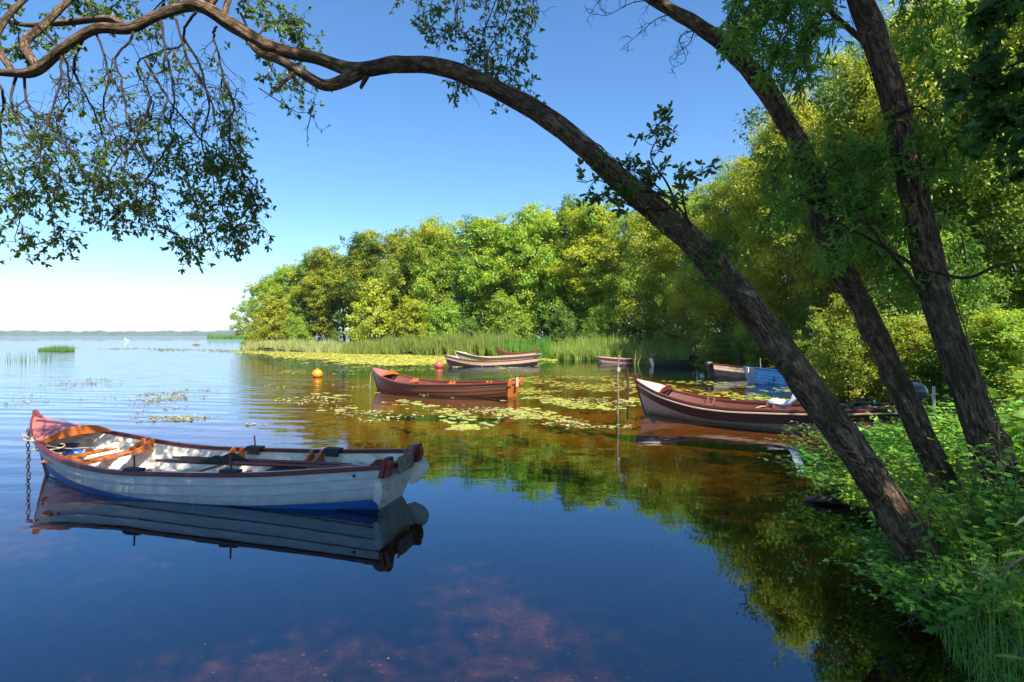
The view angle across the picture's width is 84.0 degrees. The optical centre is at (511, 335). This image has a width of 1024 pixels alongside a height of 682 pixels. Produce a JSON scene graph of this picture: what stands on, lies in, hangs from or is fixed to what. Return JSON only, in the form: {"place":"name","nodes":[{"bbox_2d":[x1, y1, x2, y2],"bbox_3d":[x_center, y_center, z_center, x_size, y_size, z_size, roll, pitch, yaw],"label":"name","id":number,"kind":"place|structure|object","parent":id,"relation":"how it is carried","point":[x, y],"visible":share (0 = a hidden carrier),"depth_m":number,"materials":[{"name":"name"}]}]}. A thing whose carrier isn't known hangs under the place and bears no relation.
{"place":"outdoors","nodes":[
{"label":"outdoors","id":0,"kind":"place"},
{"bbox_2d":[0,329,630,335],"bbox_3d":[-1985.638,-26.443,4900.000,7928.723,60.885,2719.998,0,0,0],"label":"hills","id":1,"kind":"structure","parent":0,"point":[104,333],"depth_m":3692.12,"materials":[{"name":"grey"}]},
{"bbox_2d":[0,336,982,681],"bbox_3d":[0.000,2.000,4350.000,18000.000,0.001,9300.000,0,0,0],"label":"water","id":2,"kind":"structure","parent":0,"point":[604,550],"depth_m":5.34,"materials":[{"name":"liquid"}]},
{"bbox_2d":[5,346,51,361],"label":"rushes","id":3,"kind":"object","parent":2,"relation":"in","point":[44,356],"visible":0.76,"depth_m":45.86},
{"bbox_2d":[38,343,75,351],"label":"rushes","id":4,"kind":"object","parent":2,"relation":"in","point":[60,348],"visible":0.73,"depth_m":72.05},
{"bbox_2d":[3,347,248,420],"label":"floating leaves","id":5,"kind":"object","parent":2,"relation":"on","point":[178,417],"visible":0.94,"depth_m":17.95,"materials":[{"name":"green plant"}]},
{"bbox_2d":[206,333,247,338],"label":"reeds","id":6,"kind":"object","parent":2,"relation":"in","point":[224,336],"visible":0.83,"depth_m":332.57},
{"bbox_2d":[27,410,428,509],"bbox_3d":[-4.083,1.646,7.512,5.935,1.132,1.604,0,0,15],"label":"rowing boat","id":7,"kind":"object","parent":2,"relation":"on","point":[124,465],"visible":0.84,"depth_m":6.92,"materials":[{"name":"white paint"}]},
{"bbox_2d":[26,429,30,475],"bbox_3d":[-6.903,1.795,8.121,0.053,0.942,0.048,0,0,23],"label":"mooring chain","id":8,"kind":"object","parent":7,"relation":"hanging from","point":[28,457],"visible":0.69,"depth_m":8.11,"materials":[{"name":"metal"}]},
{"bbox_2d":[42,443,78,464],"bbox_3d":[-6.340,1.666,7.983,0.180,0.228,0.440,0,0,9],"label":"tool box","id":9,"kind":"object","parent":7,"relation":"in","point":[65,452],"visible":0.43,"depth_m":7.99,"materials":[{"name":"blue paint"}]},
{"bbox_2d":[21,433,104,454],"bbox_3d":[-6.145,1.500,7.744,0.947,0.341,0.511,0,0,-29],"label":"rope","id":10,"kind":"object","parent":7,"relation":"hanging from","point":[46,444],"visible":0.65,"depth_m":7.72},
{"bbox_2d":[155,455,346,467],"bbox_3d":[-3.155,1.595,7.180,3.231,0.131,0.145,-1,0,14],"label":"oar","id":11,"kind":"object","parent":7,"relation":"on","point":[217,460],"visible":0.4,"depth_m":7.25,"materials":[{"name":"red wood"}]},
{"bbox_2d":[172,452,369,465],"bbox_3d":[-3.088,1.598,7.374,3.161,0.126,0.148,-1,0,14],"label":"oar","id":12,"kind":"object","parent":7,"relation":"on","point":[236,457],"visible":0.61,"depth_m":7.38,"materials":[{"name":"red wood"}]},
{"bbox_2d":[234,350,556,368],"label":"floating weed","id":13,"kind":"object","parent":2,"relation":"on","point":[383,359],"visible":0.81,"depth_m":48.37,"materials":[{"name":"plant"}]},
{"bbox_2d":[246,383,632,427],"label":"floating leaves","id":14,"kind":"object","parent":2,"relation":"on","point":[504,414],"visible":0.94,"depth_m":14.66,"materials":[{"name":"green plant"}]},
{"bbox_2d":[372,365,523,397],"bbox_3d":[-2.524,1.662,19.854,6.142,1.100,1.573,0,0,28],"label":"rowing boat","id":15,"kind":"object","parent":2,"relation":"on","point":[393,381],"visible":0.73,"depth_m":19.15,"materials":[{"name":"brown wood"}]},
{"bbox_2d":[445,355,539,366],"bbox_3d":[-1.297,1.719,37.273,6.469,0.986,1.526,0,0,-23],"label":"rowing boat","id":16,"kind":"object","parent":2,"relation":"on","point":[454,361],"visible":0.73,"depth_m":36.49,"materials":[{"name":"white paint"}]},
{"bbox_2d":[455,350,540,359],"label":"rowing boat","id":17,"kind":"object","parent":2,"relation":"on","point":[465,355],"visible":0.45,"depth_m":41.95,"materials":[{"name":"grey paint"}]},
{"bbox_2d":[495,345,539,355],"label":"rowing boat","id":18,"kind":"object","parent":2,"relation":"on","point":[500,352],"visible":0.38,"depth_m":47.65,"materials":[{"name":"brown wood"}]},
{"bbox_2d":[281,364,789,392],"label":"lily pads","id":19,"kind":"object","parent":2,"relation":"on","point":[634,390],"visible":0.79,"depth_m":22.98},
{"bbox_2d":[597,353,657,362],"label":"rowing boat","id":20,"kind":"object","parent":2,"relation":"on","point":[612,360],"visible":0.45,"depth_m":40.57,"materials":[{"name":"grey paint"}]},
{"bbox_2d":[629,343,672,364],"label":"reeds","id":21,"kind":"object","parent":2,"relation":"in","point":[638,360],"visible":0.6,"depth_m":39.73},
{"bbox_2d":[649,356,719,366],"bbox_3d":[11.498,1.723,37.117,4.968,0.978,1.526,0,0,-3],"label":"rowing boat","id":22,"kind":"object","parent":2,"relation":"on","point":[665,362],"visible":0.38,"depth_m":36.47,"materials":[{"name":"brown paint"}]},
{"bbox_2d":[704,362,776,376],"bbox_3d":[12.064,1.610,27.885,5.108,1.204,1.526,0,0,-7],"label":"rowing boat","id":23,"kind":"object","parent":2,"relation":"on","point":[719,370],"visible":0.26,"depth_m":27.17,"materials":[{"name":"white paint"}]},
{"bbox_2d":[635,375,899,435],"bbox_3d":[5.687,1.622,13.102,5.999,1.181,1.623,0,0,34],"label":"rowing boat","id":24,"kind":"object","parent":2,"relation":"on","point":[662,400],"visible":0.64,"depth_m":13.05,"materials":[{"name":"brown wood"}]},
{"bbox_2d":[767,395,795,408],"bbox_3d":[6.164,1.346,12.782,0.732,0.696,0.506,0,0,34],"label":"boat seat","id":25,"kind":"object","parent":24,"relation":"in","point":[782,403],"visible":0.62,"depth_m":12.68,"materials":[{"name":"white plastic"}]},
{"bbox_2d":[849,399,878,408],"bbox_3d":[7.335,1.459,11.851,0.500,0.283,0.360,0,0,25],"label":"fuel tank","id":26,"kind":"object","parent":24,"relation":"on","point":[856,404],"visible":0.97,"depth_m":11.76,"materials":[{"name":"black plastic"}]},
{"bbox_2d":[881,382,929,420],"bbox_3d":[8.109,1.633,11.477,0.878,1.292,0.330,-28,-15,31],"label":"outboard motor","id":27,"kind":"object","parent":24,"relation":"attached to","point":[921,389],"visible":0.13,"depth_m":11.32,"materials":[{"name":"grey plastic"}]},
{"bbox_2d":[743,362,844,383],"bbox_3d":[12.108,1.578,24.064,4.855,1.269,1.372,0,0,-12],"label":"rowing boat","id":28,"kind":"object","parent":2,"relation":"on","point":[755,375],"visible":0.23,"depth_m":23.29,"materials":[{"name":"paint"}]},
{"bbox_2d":[805,495,863,508],"bbox_3d":[3.937,1.913,6.694,0.877,0.258,0.216,0,0,19],"label":"sunken log","id":29,"kind":"object","parent":2,"relation":"in","point":[824,499],"visible":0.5,"depth_m":6.70,"materials":[{"name":"black wood"}]},
{"bbox_2d":[0,0,1015,333],"label":"sky","id":30,"kind":"structure","parent":0,"point":[394,149],"materials":[{"name":"blue"}]},
{"bbox_2d":[241,339,1023,681],"bbox_3d":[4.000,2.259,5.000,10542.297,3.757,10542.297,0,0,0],"label":"ground","id":31,"kind":"structure","parent":0,"point":[889,545],"depth_m":3.68,"materials":[{"name":"plant"}]},
{"bbox_2d":[228,274,279,341],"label":"headland tree","id":32,"kind":"object","parent":31,"relation":"on","point":[252,303],"visible":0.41,"depth_m":84.27,"materials":[{"name":"green plant"}]},
{"bbox_2d":[244,294,295,341],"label":"shore bush","id":33,"kind":"object","parent":31,"relation":"on","point":[266,314],"visible":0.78,"depth_m":79.07,"materials":[{"name":"green plant"}]},
{"bbox_2d":[260,263,310,340],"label":"headland tree","id":34,"kind":"object","parent":31,"relation":"on","point":[277,288],"visible":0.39,"depth_m":82.28,"materials":[{"name":"green plant"}]},
{"bbox_2d":[279,312,314,342],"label":"shore bush","id":35,"kind":"object","parent":31,"relation":"on","point":[297,326],"visible":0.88,"depth_m":76.35,"materials":[{"name":"green plant"}]},
{"bbox_2d":[241,336,353,352],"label":"reeds","id":36,"kind":"object","parent":31,"relation":"on","point":[328,346],"visible":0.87,"depth_m":67.93,"materials":[{"name":"plant"}]},
{"bbox_2d":[278,252,332,341],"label":"headland tree","id":37,"kind":"object","parent":31,"relation":"on","point":[301,267],"visible":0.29,"depth_m":81.25,"materials":[{"name":"green plant"}]},
{"bbox_2d":[291,243,347,341],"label":"headland tree","id":38,"kind":"object","parent":31,"relation":"on","point":[323,310],"visible":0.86,"depth_m":79.69,"materials":[{"name":"green plant"}]},
{"bbox_2d":[330,241,377,341],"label":"headland tree","id":39,"kind":"object","parent":31,"relation":"on","point":[339,303],"visible":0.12,"depth_m":78.01,"materials":[{"name":"green plant"}]},
{"bbox_2d":[327,226,390,340],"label":"headland tree","id":40,"kind":"object","parent":31,"relation":"on","point":[367,247],"visible":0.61,"depth_m":75.64,"materials":[{"name":"green plant"}]},
{"bbox_2d":[343,275,395,343],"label":"shore bush","id":41,"kind":"object","parent":31,"relation":"on","point":[367,301],"visible":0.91,"depth_m":69.09,"materials":[{"name":"green plant"}]},
{"bbox_2d":[364,224,420,335],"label":"headland tree","id":42,"kind":"object","parent":31,"relation":"on","point":[393,237],"visible":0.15,"depth_m":74.67,"materials":[{"name":"green plant"}]},
{"bbox_2d":[384,294,431,339],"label":"shore bush","id":43,"kind":"object","parent":31,"relation":"on","point":[399,324],"visible":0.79,"depth_m":66.75,"materials":[{"name":"green plant"}]},
{"bbox_2d":[373,221,469,338],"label":"headland tree","id":44,"kind":"object","parent":31,"relation":"on","point":[414,239],"visible":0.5,"depth_m":70.45,"materials":[{"name":"green plant"}]},
{"bbox_2d":[340,325,516,355],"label":"reeds","id":45,"kind":"object","parent":31,"relation":"on","point":[483,344],"visible":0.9,"depth_m":56.79,"materials":[{"name":"plant"}]},
{"bbox_2d":[399,213,475,335],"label":"headland tree","id":46,"kind":"object","parent":31,"relation":"on","point":[418,287],"visible":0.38,"depth_m":70.58,"materials":[{"name":"green plant"}]},
{"bbox_2d":[416,296,465,339],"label":"shore bush","id":47,"kind":"object","parent":31,"relation":"on","point":[441,317],"visible":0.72,"depth_m":66.14,"materials":[{"name":"green plant"}]},
{"bbox_2d":[454,316,480,338],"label":"shore bush","id":48,"kind":"object","parent":31,"relation":"on","point":[469,325],"visible":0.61,"depth_m":63.68,"materials":[{"name":"green plant"}]},
{"bbox_2d":[436,211,507,337],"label":"headland tree","id":49,"kind":"object","parent":31,"relation":"on","point":[467,240],"visible":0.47,"depth_m":69.50,"materials":[{"name":"green plant"}]},
{"bbox_2d":[0,0,953,580],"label":"arching willow","id":50,"kind":"object","parent":31,"relation":"on","point":[848,442],"visible":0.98,"depth_m":5.23,"materials":[{"name":"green plant"}]},
{"bbox_2d":[457,209,517,335],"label":"headland tree","id":51,"kind":"object","parent":31,"relation":"on","point":[485,275],"visible":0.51,"depth_m":68.32,"materials":[{"name":"green plant"}]},
{"bbox_2d":[479,288,532,342],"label":"shore bush","id":52,"kind":"object","parent":31,"relation":"on","point":[509,305],"visible":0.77,"depth_m":59.97,"materials":[{"name":"green plant"}]},
{"bbox_2d":[489,333,553,358],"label":"reeds","id":53,"kind":"object","parent":31,"relation":"on","point":[542,347],"visible":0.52,"depth_m":50.10,"materials":[{"name":"plant"}]},
{"bbox_2d":[491,209,567,341],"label":"headland tree","id":54,"kind":"object","parent":31,"relation":"on","point":[528,258],"visible":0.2,"depth_m":66.55,"materials":[{"name":"green plant"}]},
{"bbox_2d":[491,199,573,340],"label":"headland tree","id":55,"kind":"object","parent":31,"relation":"on","point":[531,222],"visible":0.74,"depth_m":63.74,"materials":[{"name":"green plant"}]},
{"bbox_2d":[543,305,580,345],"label":"shore bush","id":56,"kind":"object","parent":31,"relation":"on","point":[561,319],"visible":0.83,"depth_m":55.29,"materials":[{"name":"green plant"}]},
{"bbox_2d":[523,190,614,342],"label":"headland tree","id":57,"kind":"object","parent":31,"relation":"on","point":[568,203],"visible":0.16,"depth_m":64.10,"materials":[{"name":"green plant"}]},
{"bbox_2d":[541,196,630,338],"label":"headland tree","id":58,"kind":"object","parent":31,"relation":"on","point":[587,297],"visible":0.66,"depth_m":58.90,"materials":[{"name":"green plant"}]},
{"bbox_2d":[579,297,631,343],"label":"shore bush","id":59,"kind":"object","parent":31,"relation":"on","point":[607,317],"visible":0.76,"depth_m":51.73,"materials":[{"name":"green plant"}]},
{"bbox_2d":[547,331,691,360],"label":"reeds","id":60,"kind":"object","parent":31,"relation":"on","point":[578,349],"visible":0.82,"depth_m":45.81,"materials":[{"name":"plant"}]},
{"bbox_2d":[240,77,1015,357],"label":"woodland","id":61,"kind":"object","parent":31,"relation":"on","point":[755,113],"visible":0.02,"depth_m":42.25,"materials":[{"name":"plant"}]},
{"bbox_2d":[593,207,681,344],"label":"headland tree","id":62,"kind":"object","parent":31,"relation":"on","point":[615,249],"visible":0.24,"depth_m":54.13,"materials":[{"name":"green plant"}]},
{"bbox_2d":[607,183,734,345],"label":"tree","id":63,"kind":"object","parent":31,"relation":"on","point":[655,286],"visible":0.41,"depth_m":48.47,"materials":[{"name":"green plant"}]},
{"bbox_2d":[653,192,733,354],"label":"tree","id":64,"kind":"object","parent":31,"relation":"on","point":[679,316],"visible":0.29,"depth_m":43.84,"materials":[{"name":"green plant"}]},
{"bbox_2d":[661,154,758,355],"bbox_3d":[13.960,-4.838,38.788,7.558,14.227,7.948,0,0,13],"label":"tree","id":65,"kind":"object","parent":31,"relation":"on","point":[721,317],"visible":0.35,"depth_m":38.13,"materials":[{"name":"green plant"}]},
{"bbox_2d":[688,331,747,369],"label":"bank bush","id":66,"kind":"object","parent":31,"relation":"on","point":[714,343],"visible":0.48,"depth_m":32.93,"materials":[{"name":"green plant"}]},
{"bbox_2d":[720,323,771,365],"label":"bank bush","id":67,"kind":"object","parent":31,"relation":"on","point":[754,360],"visible":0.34,"depth_m":31.40,"materials":[{"name":"green plant"}]},
{"bbox_2d":[585,0,966,518],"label":"leaning willow","id":68,"kind":"object","parent":31,"relation":"on","point":[876,336],"visible":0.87,"depth_m":5.56,"materials":[{"name":"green plant"}]},
{"bbox_2d":[711,115,844,362],"bbox_3d":[15.598,-5.579,34.088,7.661,15.996,7.474,0,0,6],"label":"tree","id":69,"kind":"object","parent":31,"relation":"on","point":[751,212],"visible":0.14,"depth_m":33.67,"materials":[{"name":"green plant"}]},
{"bbox_2d":[721,78,837,360],"bbox_3d":[16.116,-5.956,32.313,7.752,17.626,7.945,0,0,-36],"label":"tree","id":70,"kind":"object","parent":31,"relation":"on","point":[806,115],"visible":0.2,"depth_m":31.55,"materials":[{"name":"green plant"}]},
{"bbox_2d":[767,335,841,368],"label":"bank bush","id":71,"kind":"object","parent":31,"relation":"on","point":[803,347],"visible":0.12,"depth_m":24.34,"materials":[{"name":"green plant"}]},
{"bbox_2d":[758,445,902,495],"bbox_3d":[4.051,1.734,7.161,1.790,0.538,1.593,0,0,0],"label":"leafy herb","id":72,"kind":"object","parent":31,"relation":"on","point":[802,452],"visible":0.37,"depth_m":7.24,"materials":[{"name":"green plant"}]},
{"bbox_2d":[741,0,921,364],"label":"tree","id":73,"kind":"object","parent":31,"relation":"on","point":[829,89],"visible":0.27,"depth_m":26.95,"materials":[{"name":"green plant"}]},
{"bbox_2d":[765,420,909,477],"bbox_3d":[4.801,1.639,8.113,2.068,0.728,2.087,0,0,0],"label":"overhanging shrub","id":74,"kind":"object","parent":31,"relation":"on","point":[831,456],"visible":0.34,"depth_m":8.10,"materials":[{"name":"green plant"}]},
{"bbox_2d":[796,292,911,402],"bbox_3d":[10.464,0.765,17.390,3.274,4.574,3.045,0,0,42],"label":"bank bush","id":75,"kind":"object","parent":31,"relation":"on","point":[840,331],"visible":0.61,"depth_m":16.95,"materials":[{"name":"green plant"}]},
{"bbox_2d":[790,459,925,516],"bbox_3d":[3.922,1.704,6.261,1.601,0.597,1.454,0,0,-43],"label":"leafy herb","id":76,"kind":"object","parent":31,"relation":"on","point":[857,502],"visible":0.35,"depth_m":6.30,"materials":[{"name":"green plant"}]},
{"bbox_2d":[849,495,886,540],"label":"umbel plant","id":77,"kind":"object","parent":31,"relation":"on","point":[873,524],"visible":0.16,"depth_m":5.29,"materials":[{"name":"green plant"}]},
{"bbox_2d":[713,0,1023,504],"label":"thick willow","id":78,"kind":"object","parent":31,"relation":"on","point":[967,386],"visible":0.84,"depth_m":5.37,"materials":[{"name":"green plant"}]},
{"bbox_2d":[825,522,946,573],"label":"leafy herb","id":79,"kind":"object","parent":31,"relation":"on","point":[889,555],"visible":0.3,"depth_m":4.74,"materials":[{"name":"green plant"}]},
{"bbox_2d":[817,420,955,470],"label":"leafy herb","id":80,"kind":"object","parent":31,"relation":"on","point":[882,438],"visible":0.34,"depth_m":7.48,"materials":[{"name":"green plant"}]},
{"bbox_2d":[843,313,947,407],"bbox_3d":[11.272,1.049,16.227,3.002,3.610,2.792,0,0,-32],"label":"bank bush","id":81,"kind":"object","parent":31,"relation":"on","point":[913,327],"visible":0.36,"depth_m":15.81,"materials":[{"name":"green plant"}]},
{"bbox_2d":[849,415,943,446],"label":"leafy herb","id":82,"kind":"object","parent":31,"relation":"on","point":[892,418],"visible":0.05,"depth_m":8.98,"materials":[{"name":"green plant"}]},
{"bbox_2d":[802,0,1005,370],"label":"tree","id":83,"kind":"object","parent":31,"relation":"on","point":[866,274],"visible":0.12,"depth_m":24.36,"materials":[{"name":"green plant"}]},
{"bbox_2d":[814,0,1022,326],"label":"tree","id":84,"kind":"object","parent":31,"relation":"on","point":[868,118],"visible":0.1,"depth_m":23.25,"materials":[{"name":"green plant"}]},
{"bbox_2d":[823,534,1018,613],"bbox_3d":[2.955,1.796,4.176,0.958,0.413,1.091,0,0,0],"label":"leafy herb","id":85,"kind":"object","parent":31,"relation":"on","point":[910,577],"visible":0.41,"depth_m":4.11,"materials":[{"name":"green plant"}]},
{"bbox_2d":[839,556,1021,632],"bbox_3d":[2.931,1.830,3.828,1.101,0.346,1.046,0,0,0],"label":"leafy herb","id":86,"kind":"object","parent":31,"relation":"on","point":[909,604],"visible":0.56,"depth_m":3.90,"materials":[{"name":"green plant"}]},
{"bbox_2d":[848,400,1023,681],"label":"grass","id":87,"kind":"structure","parent":31,"relation":"on","point":[957,640],"depth_m":3.47,"materials":[{"name":"plant"}]},
{"bbox_2d":[855,455,1023,680],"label":"dead stems","id":88,"kind":"object","parent":31,"relation":"on","point":[974,575],"visible":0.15,"depth_m":3.53,"materials":[{"name":"plant"}]},
{"bbox_2d":[911,497,970,573],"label":"umbel plant","id":89,"kind":"object","parent":31,"relation":"on","point":[931,533],"visible":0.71,"depth_m":4.25,"materials":[{"name":"green plant"}]},
{"bbox_2d":[859,363,1023,681],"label":"ground cover","id":90,"kind":"object","parent":31,"relation":"on","point":[964,609],"visible":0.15,"depth_m":4.58,"materials":[{"name":"green plant"}]},
{"bbox_2d":[864,229,1019,380],"bbox_3d":[13.947,-0.942,18.451,4.795,6.094,3.884,0,0,34],"label":"bank bush","id":91,"kind":"object","parent":31,"relation":"on","point":[915,304],"visible":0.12,"depth_m":18.09,"materials":[{"name":"green plant"}]},
{"bbox_2d":[861,472,1023,575],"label":"lime shrub","id":92,"kind":"object","parent":31,"relation":"on","point":[1014,539],"visible":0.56,"depth_m":4.26,"materials":[{"name":"green plant"}]},
{"bbox_2d":[884,399,1008,449],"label":"leafy herb","id":93,"kind":"object","parent":31,"relation":"on","point":[940,411],"visible":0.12,"depth_m":7.46,"materials":[{"name":"green plant"}]},
{"bbox_2d":[872,442,1023,502],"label":"leafy herb","id":94,"kind":"object","parent":31,"relation":"on","point":[906,465],"visible":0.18,"depth_m":5.62,"materials":[{"name":"green plant"}]},
{"bbox_2d":[880,0,1023,325],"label":"tree","id":95,"kind":"object","parent":31,"relation":"on","point":[1016,255],"visible":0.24,"depth_m":20.15,"materials":[{"name":"green plant"}]},
{"bbox_2d":[903,333,1023,413],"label":"bank bush","id":96,"kind":"object","parent":31,"relation":"on","point":[940,390],"visible":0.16,"depth_m":14.87,"materials":[{"name":"green plant"}]},
{"bbox_2d":[912,541,1023,636],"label":"leafy herb","id":97,"kind":"object","parent":31,"relation":"on","point":[962,589],"visible":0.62,"depth_m":3.67,"materials":[{"name":"green plant"}]},
{"bbox_2d":[912,444,1023,680],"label":"seeding grass","id":98,"kind":"structure","parent":31,"relation":"on","point":[987,544],"depth_m":4.11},
{"bbox_2d":[924,303,1023,406],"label":"bank bush","id":99,"kind":"object","parent":31,"relation":"on","point":[1004,329],"visible":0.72,"depth_m":13.57,"materials":[{"name":"green plant"}]},
{"bbox_2d":[925,394,1023,466],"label":"leafy herb","id":100,"kind":"object","parent":31,"relation":"on","point":[951,429],"visible":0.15,"depth_m":6.50,"materials":[{"name":"green plant"}]},
{"bbox_2d":[929,0,1023,188],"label":"sycamore","id":101,"kind":"object","parent":31,"relation":"on","point":[985,125],"visible":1,"depth_m":4.31,"materials":[{"name":"green plant"}]},
{"bbox_2d":[929,431,1023,542],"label":"leafy herb","id":102,"kind":"object","parent":31,"relation":"on","point":[1013,483],"visible":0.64,"depth_m":4.51,"materials":[{"name":"green plant"}]},
{"bbox_2d":[930,2,1023,314],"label":"tree","id":103,"kind":"object","parent":31,"relation":"on","point":[1014,243],"visible":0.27,"depth_m":19.92,"materials":[{"name":"green plant"}]},
{"bbox_2d":[943,371,1023,467],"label":"broad leaved plant","id":104,"kind":"object","parent":31,"relation":"on","point":[1018,414],"visible":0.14,"depth_m":5.48,"materials":[{"name":"green plant"}]},
{"bbox_2d":[947,352,1023,440],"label":"leafy herb","id":105,"kind":"object","parent":31,"relation":"on","point":[1013,398],"visible":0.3,"depth_m":7.17,"materials":[{"name":"green plant"}]},
{"bbox_2d":[961,417,1022,528],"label":"umbel plant","id":106,"kind":"object","parent":31,"relation":"on","point":[1007,450],"visible":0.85,"depth_m":4.62,"materials":[{"name":"green plant"}]},
{"bbox_2d":[969,556,1023,602],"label":"fallen branch","id":107,"kind":"object","parent":31,"relation":"on","point":[1012,564],"visible":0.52,"depth_m":3.61,"materials":[{"name":"grey wood"}]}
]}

